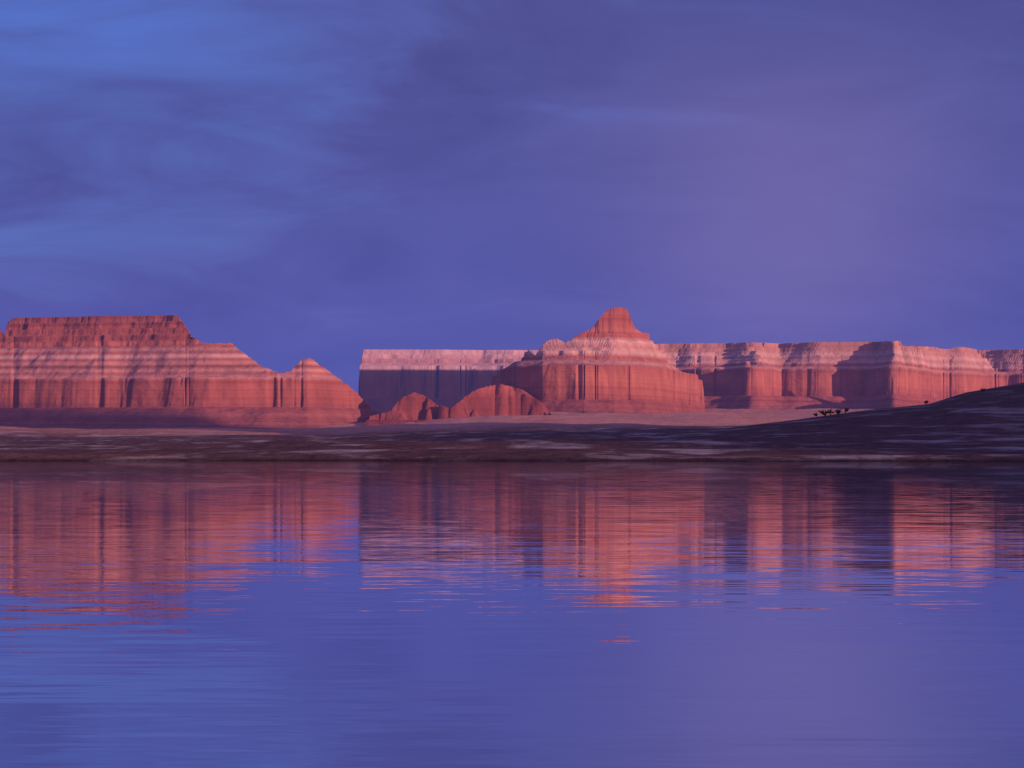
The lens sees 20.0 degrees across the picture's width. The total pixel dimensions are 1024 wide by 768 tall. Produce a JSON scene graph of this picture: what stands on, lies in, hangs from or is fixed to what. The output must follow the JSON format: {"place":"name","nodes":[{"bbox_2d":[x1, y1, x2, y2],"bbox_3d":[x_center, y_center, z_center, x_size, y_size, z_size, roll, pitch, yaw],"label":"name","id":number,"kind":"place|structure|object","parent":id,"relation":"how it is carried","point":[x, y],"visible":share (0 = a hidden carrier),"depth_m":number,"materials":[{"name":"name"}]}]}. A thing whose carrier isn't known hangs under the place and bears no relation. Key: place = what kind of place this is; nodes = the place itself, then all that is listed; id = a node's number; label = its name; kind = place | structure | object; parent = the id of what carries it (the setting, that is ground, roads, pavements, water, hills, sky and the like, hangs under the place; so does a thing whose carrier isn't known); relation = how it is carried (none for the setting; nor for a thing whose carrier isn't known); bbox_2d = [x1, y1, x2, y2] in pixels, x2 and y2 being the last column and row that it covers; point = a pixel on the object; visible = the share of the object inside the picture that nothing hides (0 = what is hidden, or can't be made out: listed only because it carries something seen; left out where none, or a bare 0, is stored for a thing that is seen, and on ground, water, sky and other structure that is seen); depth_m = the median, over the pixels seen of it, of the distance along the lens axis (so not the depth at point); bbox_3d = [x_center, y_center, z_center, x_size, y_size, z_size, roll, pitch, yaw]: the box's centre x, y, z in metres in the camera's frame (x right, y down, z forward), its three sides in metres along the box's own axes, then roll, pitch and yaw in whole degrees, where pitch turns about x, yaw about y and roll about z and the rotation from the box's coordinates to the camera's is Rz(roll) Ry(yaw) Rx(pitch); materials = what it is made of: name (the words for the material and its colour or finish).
{"place":"outdoors","nodes":[
{"label":"outdoors","id":0,"kind":"place"},
{"bbox_2d":[0,461,1023,767],"bbox_3d":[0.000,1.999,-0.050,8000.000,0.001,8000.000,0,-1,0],"label":"lake water","id":1,"kind":"structure","parent":0,"point":[510,613],"depth_m":36.70,"materials":[{"name":"blue liquid"}]},
{"bbox_2d":[0,383,1023,461],"bbox_3d":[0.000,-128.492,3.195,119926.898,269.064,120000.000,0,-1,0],"label":"ground","id":2,"kind":"structure","parent":0,"point":[985,425],"depth_m":1871.80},
{"bbox_2d":[0,315,378,428],"bbox_3d":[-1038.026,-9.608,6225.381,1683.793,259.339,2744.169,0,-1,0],"label":"mesa","id":3,"kind":"structure","parent":2,"relation":"on","point":[123,372],"depth_m":5880.32,"materials":[{"name":"stone"}]},
{"bbox_2d":[358,349,538,413],"bbox_3d":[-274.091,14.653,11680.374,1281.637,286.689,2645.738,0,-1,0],"label":"mesa","id":4,"kind":"structure","parent":2,"relation":"on","point":[390,379],"depth_m":11288.22,"materials":[{"name":"stone"}]},
{"bbox_2d":[362,384,550,425],"bbox_3d":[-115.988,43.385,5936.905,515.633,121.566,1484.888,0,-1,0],"label":"domes","id":5,"kind":"structure","parent":2,"relation":"on","point":[490,400],"depth_m":5957.56,"materials":[{"name":"stone"}]},
{"bbox_2d":[491,307,704,413],"bbox_3d":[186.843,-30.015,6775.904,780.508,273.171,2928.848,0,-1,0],"label":"butte","id":6,"kind":"object","parent":2,"relation":"on","point":[613,360],"visible":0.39,"depth_m":6393.86,"materials":[{"name":"stone"}]},
{"bbox_2d":[818,410,830,415],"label":"juniper","id":7,"kind":"object","parent":2,"relation":"on","point":[825,413],"visible":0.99,"depth_m":2316.20,"materials":[{"name":"green plant"}]},
{"bbox_2d":[657,341,1023,408],"bbox_3d":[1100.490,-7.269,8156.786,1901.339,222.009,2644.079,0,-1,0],"label":"mesa","id":8,"kind":"structure","parent":2,"relation":"on","point":[840,375],"depth_m":8116.77,"materials":[{"name":"stone"}]},
{"bbox_2d":[0,0,1023,392],"label":"sky","id":9,"kind":"structure","parent":0,"point":[326,182],"materials":[{"name":"blue"}]}
]}

